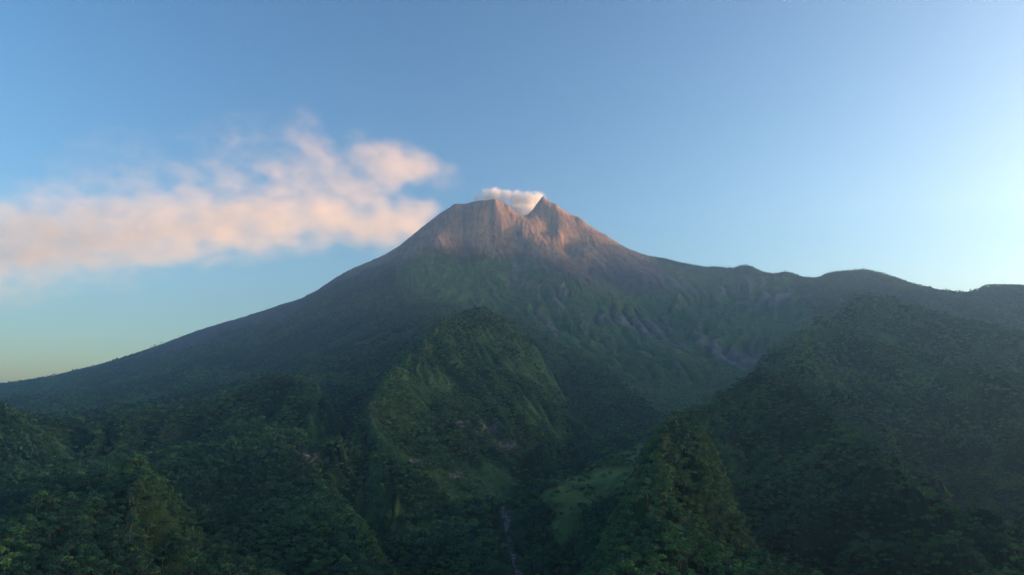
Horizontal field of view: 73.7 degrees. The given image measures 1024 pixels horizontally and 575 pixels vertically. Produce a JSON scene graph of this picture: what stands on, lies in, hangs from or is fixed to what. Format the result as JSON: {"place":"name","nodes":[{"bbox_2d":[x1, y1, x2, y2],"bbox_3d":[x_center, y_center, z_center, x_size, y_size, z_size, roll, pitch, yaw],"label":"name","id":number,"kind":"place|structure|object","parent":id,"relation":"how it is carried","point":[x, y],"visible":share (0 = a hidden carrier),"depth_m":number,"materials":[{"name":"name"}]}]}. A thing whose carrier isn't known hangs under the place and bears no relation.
{"place":"outdoors","nodes":[
{"label":"outdoors","id":0,"kind":"place"},
{"bbox_2d":[0,197,1023,574],"bbox_3d":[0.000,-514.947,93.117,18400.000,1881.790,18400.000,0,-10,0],"label":"terrain","id":1,"kind":"structure","parent":0,"point":[556,247],"depth_m":1611.68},
{"bbox_2d":[0,533,7,538],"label":"tree","id":2,"kind":"object","parent":1,"relation":"on","point":[3,535],"visible":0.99,"depth_m":420.68,"materials":[{"name":"green plant"}]},
{"bbox_2d":[5,524,25,551],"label":"tree","id":3,"kind":"object","parent":1,"relation":"on","point":[16,529],"visible":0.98,"depth_m":413.06,"materials":[{"name":"green plant"}]},
{"bbox_2d":[9,533,22,546],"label":"tree","id":4,"kind":"object","parent":1,"relation":"on","point":[17,535],"visible":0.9,"depth_m":417.72,"materials":[{"name":"green plant"}]},
{"bbox_2d":[11,552,23,560],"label":"tree","id":5,"kind":"object","parent":1,"relation":"on","point":[19,554],"visible":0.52,"depth_m":399.31,"materials":[{"name":"green plant"}]},
{"bbox_2d":[11,538,25,544],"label":"tree","id":6,"kind":"object","parent":1,"relation":"on","point":[19,541],"visible":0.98,"depth_m":409.84,"materials":[{"name":"green plant"}]},
{"bbox_2d":[12,542,26,549],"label":"tree","id":7,"kind":"object","parent":1,"relation":"on","point":[17,547],"visible":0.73,"depth_m":411.00,"materials":[{"name":"green plant"}]},
{"bbox_2d":[13,549,26,553],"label":"tree","id":8,"kind":"object","parent":1,"relation":"on","point":[22,551],"visible":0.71,"depth_m":405.09,"materials":[{"name":"green plant"}]},
{"bbox_2d":[21,513,32,525],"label":"tree","id":9,"kind":"object","parent":1,"relation":"on","point":[24,515],"visible":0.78,"depth_m":445.29,"materials":[{"name":"green plant"}]},
{"bbox_2d":[21,515,36,535],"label":"tree","id":10,"kind":"object","parent":1,"relation":"on","point":[29,518],"visible":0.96,"depth_m":440.11,"materials":[{"name":"green plant"}]},
{"bbox_2d":[20,543,40,552],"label":"tree","id":11,"kind":"object","parent":1,"relation":"on","point":[34,546],"visible":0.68,"depth_m":414.68,"materials":[{"name":"green plant"}]},
{"bbox_2d":[28,493,39,504],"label":"tree","id":12,"kind":"object","parent":1,"relation":"on","point":[33,495],"visible":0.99,"depth_m":485.26,"materials":[{"name":"green plant"}]},
{"bbox_2d":[27,538,44,543],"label":"tree","id":13,"kind":"object","parent":1,"relation":"on","point":[35,540],"visible":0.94,"depth_m":420.98,"materials":[{"name":"green plant"}]},
{"bbox_2d":[30,502,42,514],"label":"tree","id":14,"kind":"object","parent":1,"relation":"on","point":[36,505],"visible":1,"depth_m":478.54,"materials":[{"name":"green plant"}]},
{"bbox_2d":[35,483,45,501],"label":"tree","id":15,"kind":"object","parent":1,"relation":"on","point":[40,485],"visible":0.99,"depth_m":488.70,"materials":[{"name":"green plant"}]},
{"bbox_2d":[44,525,53,540],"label":"tree","id":16,"kind":"object","parent":1,"relation":"on","point":[47,527],"visible":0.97,"depth_m":437.41,"materials":[{"name":"green plant"}]},
{"bbox_2d":[46,497,60,503],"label":"tree","id":17,"kind":"object","parent":1,"relation":"on","point":[54,499],"visible":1,"depth_m":483.38,"materials":[{"name":"green plant"}]},
{"bbox_2d":[57,549,68,566],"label":"tree","id":18,"kind":"object","parent":1,"relation":"on","point":[62,551],"visible":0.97,"depth_m":391.93,"materials":[{"name":"green plant"}]},
{"bbox_2d":[65,544,74,559],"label":"tree","id":19,"kind":"object","parent":1,"relation":"on","point":[68,546],"visible":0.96,"depth_m":406.17,"materials":[{"name":"green plant"}]},
{"bbox_2d":[76,514,87,522],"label":"tree","id":20,"kind":"object","parent":1,"relation":"on","point":[82,516],"visible":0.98,"depth_m":453.28,"materials":[{"name":"green plant"}]},
{"bbox_2d":[78,544,89,554],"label":"tree","id":21,"kind":"object","parent":1,"relation":"on","point":[84,546],"visible":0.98,"depth_m":414.25,"materials":[{"name":"green plant"}]},
{"bbox_2d":[93,509,103,515],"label":"tree","id":22,"kind":"object","parent":1,"relation":"on","point":[99,511],"visible":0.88,"depth_m":480.88,"materials":[{"name":"green plant"}]},
{"bbox_2d":[95,550,102,555],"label":"tree","id":23,"kind":"object","parent":1,"relation":"on","point":[98,552],"visible":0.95,"depth_m":409.04,"materials":[{"name":"green plant"}]},
{"bbox_2d":[107,499,116,513],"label":"tree","id":24,"kind":"object","parent":1,"relation":"on","point":[112,501],"visible":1,"depth_m":490.19,"materials":[{"name":"green plant"}]},
{"bbox_2d":[110,516,124,536],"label":"tree","id":25,"kind":"object","parent":1,"relation":"on","point":[113,520],"visible":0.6,"depth_m":460.33,"materials":[{"name":"green plant"}]},
{"bbox_2d":[114,555,123,570],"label":"tree","id":26,"kind":"object","parent":1,"relation":"on","point":[119,558],"visible":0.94,"depth_m":413.67,"materials":[{"name":"green plant"}]},
{"bbox_2d":[125,513,138,532],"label":"tree","id":27,"kind":"object","parent":1,"relation":"on","point":[133,517],"visible":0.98,"depth_m":449.07,"materials":[{"name":"green plant"}]},
{"bbox_2d":[128,541,136,550],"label":"tree","id":28,"kind":"object","parent":1,"relation":"on","point":[132,543],"visible":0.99,"depth_m":434.91,"materials":[{"name":"green plant"}]},
{"bbox_2d":[128,489,140,502],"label":"tree","id":29,"kind":"object","parent":1,"relation":"on","point":[134,492],"visible":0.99,"depth_m":497.57,"materials":[{"name":"green plant"}]},
{"bbox_2d":[134,550,144,562],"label":"tree","id":30,"kind":"object","parent":1,"relation":"on","point":[140,552],"visible":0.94,"depth_m":427.89,"materials":[{"name":"green plant"}]},
{"bbox_2d":[161,537,171,553],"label":"tree","id":31,"kind":"object","parent":1,"relation":"on","point":[166,539],"visible":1,"depth_m":477.95,"materials":[{"name":"green plant"}]},
{"bbox_2d":[172,533,180,544],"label":"tree","id":32,"kind":"object","parent":1,"relation":"on","point":[176,536],"visible":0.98,"depth_m":480.77,"materials":[{"name":"green plant"}]},
{"bbox_2d":[242,556,252,566],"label":"tree","id":33,"kind":"object","parent":1,"relation":"on","point":[246,558],"visible":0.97,"depth_m":497.18,"materials":[{"name":"green plant"}]},
{"bbox_2d":[261,556,271,562],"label":"tree","id":34,"kind":"object","parent":1,"relation":"on","point":[266,559],"visible":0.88,"depth_m":635.36,"materials":[{"name":"green plant"}]},
{"bbox_2d":[296,520,303,530],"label":"tree","id":35,"kind":"object","parent":1,"relation":"on","point":[300,522],"visible":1,"depth_m":660.12,"materials":[{"name":"green plant"}]},
{"bbox_2d":[340,556,350,561],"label":"tree","id":36,"kind":"object","parent":1,"relation":"on","point":[345,558],"visible":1,"depth_m":568.29,"materials":[{"name":"green plant"}]},
{"bbox_2d":[404,512,413,517],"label":"tree","id":37,"kind":"object","parent":1,"relation":"on","point":[411,515],"visible":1,"depth_m":861.38,"materials":[{"name":"green plant"}]},
{"bbox_2d":[0,239,1023,574],"bbox_3d":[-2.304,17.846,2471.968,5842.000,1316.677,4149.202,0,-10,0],"label":"forest","id":38,"kind":"object","parent":1,"relation":"on","point":[72,405],"visible":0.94,"depth_m":1091.19,"materials":[{"name":"green plant"}]},
{"bbox_2d":[618,546,626,551],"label":"tree","id":39,"kind":"object","parent":1,"relation":"on","point":[622,548],"visible":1,"depth_m":377.29,"materials":[{"name":"green plant"}]},
{"bbox_2d":[628,520,638,532],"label":"tree","id":40,"kind":"object","parent":1,"relation":"on","point":[631,523],"visible":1,"depth_m":456.38,"materials":[{"name":"green plant"}]},
{"bbox_2d":[635,535,651,553],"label":"tree","id":41,"kind":"object","parent":1,"relation":"on","point":[640,538],"visible":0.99,"depth_m":400.05,"materials":[{"name":"green plant"}]},
{"bbox_2d":[643,556,655,564],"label":"tree","id":42,"kind":"object","parent":1,"relation":"on","point":[648,559],"visible":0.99,"depth_m":378.11,"materials":[{"name":"green plant"}]},
{"bbox_2d":[645,513,655,516],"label":"tree","id":43,"kind":"object","parent":1,"relation":"on","point":[650,514],"visible":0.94,"depth_m":447.07,"materials":[{"name":"green plant"}]},
{"bbox_2d":[645,543,658,558],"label":"tree","id":44,"kind":"object","parent":1,"relation":"on","point":[652,547],"visible":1,"depth_m":377.55,"materials":[{"name":"green plant"}]},
{"bbox_2d":[646,516,660,528],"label":"tree","id":45,"kind":"object","parent":1,"relation":"on","point":[650,518],"visible":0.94,"depth_m":443.46,"materials":[{"name":"green plant"}]},
{"bbox_2d":[652,486,661,490],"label":"tree","id":46,"kind":"object","parent":1,"relation":"on","point":[655,488],"visible":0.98,"depth_m":498.70,"materials":[{"name":"green plant"}]},
{"bbox_2d":[660,461,669,467],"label":"tree","id":47,"kind":"object","parent":1,"relation":"on","point":[666,464],"visible":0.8,"depth_m":559.55,"materials":[{"name":"green plant"}]},
{"bbox_2d":[659,519,671,530],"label":"tree","id":48,"kind":"object","parent":1,"relation":"on","point":[666,522],"visible":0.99,"depth_m":408.14,"materials":[{"name":"green plant"}]},
{"bbox_2d":[658,536,673,545],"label":"tree","id":49,"kind":"object","parent":1,"relation":"on","point":[666,539],"visible":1,"depth_m":395.22,"materials":[{"name":"green plant"}]},
{"bbox_2d":[659,532,672,537],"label":"tree","id":50,"kind":"object","parent":1,"relation":"on","point":[663,534],"visible":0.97,"depth_m":401.30,"materials":[{"name":"green plant"}]},
{"bbox_2d":[662,484,669,499],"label":"tree","id":51,"kind":"object","parent":1,"relation":"on","point":[665,486],"visible":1,"depth_m":503.66,"materials":[{"name":"green plant"}]},
{"bbox_2d":[664,543,679,557],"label":"tree","id":52,"kind":"object","parent":1,"relation":"on","point":[672,547],"visible":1,"depth_m":390.20,"materials":[{"name":"green plant"}]},
{"bbox_2d":[676,554,684,565],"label":"tree","id":53,"kind":"object","parent":1,"relation":"on","point":[680,556],"visible":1,"depth_m":386.41,"materials":[{"name":"green plant"}]},
{"bbox_2d":[681,547,691,566],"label":"tree","id":54,"kind":"object","parent":1,"relation":"on","point":[686,550],"visible":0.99,"depth_m":389.66,"materials":[{"name":"green plant"}]},
{"bbox_2d":[691,556,704,569],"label":"tree","id":55,"kind":"object","parent":1,"relation":"on","point":[698,559],"visible":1,"depth_m":390.39,"materials":[{"name":"green plant"}]},
{"bbox_2d":[712,541,723,550],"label":"tree","id":56,"kind":"object","parent":1,"relation":"on","point":[716,544],"visible":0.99,"depth_m":396.45,"materials":[{"name":"green plant"}]},
{"bbox_2d":[711,552,726,562],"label":"tree","id":57,"kind":"object","parent":1,"relation":"on","point":[718,555],"visible":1,"depth_m":391.09,"materials":[{"name":"green plant"}]},
{"bbox_2d":[722,551,733,562],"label":"tree","id":58,"kind":"object","parent":1,"relation":"on","point":[729,554],"visible":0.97,"depth_m":392.71,"materials":[{"name":"green plant"}]},
{"bbox_2d":[952,531,961,549],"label":"tree","id":59,"kind":"object","parent":1,"relation":"on","point":[958,533],"visible":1,"depth_m":564.76,"materials":[{"name":"green plant"}]},
{"bbox_2d":[0,0,1023,382],"label":"sky","id":60,"kind":"structure","parent":0,"point":[170,169],"materials":[{"name":"blue"}]}
]}

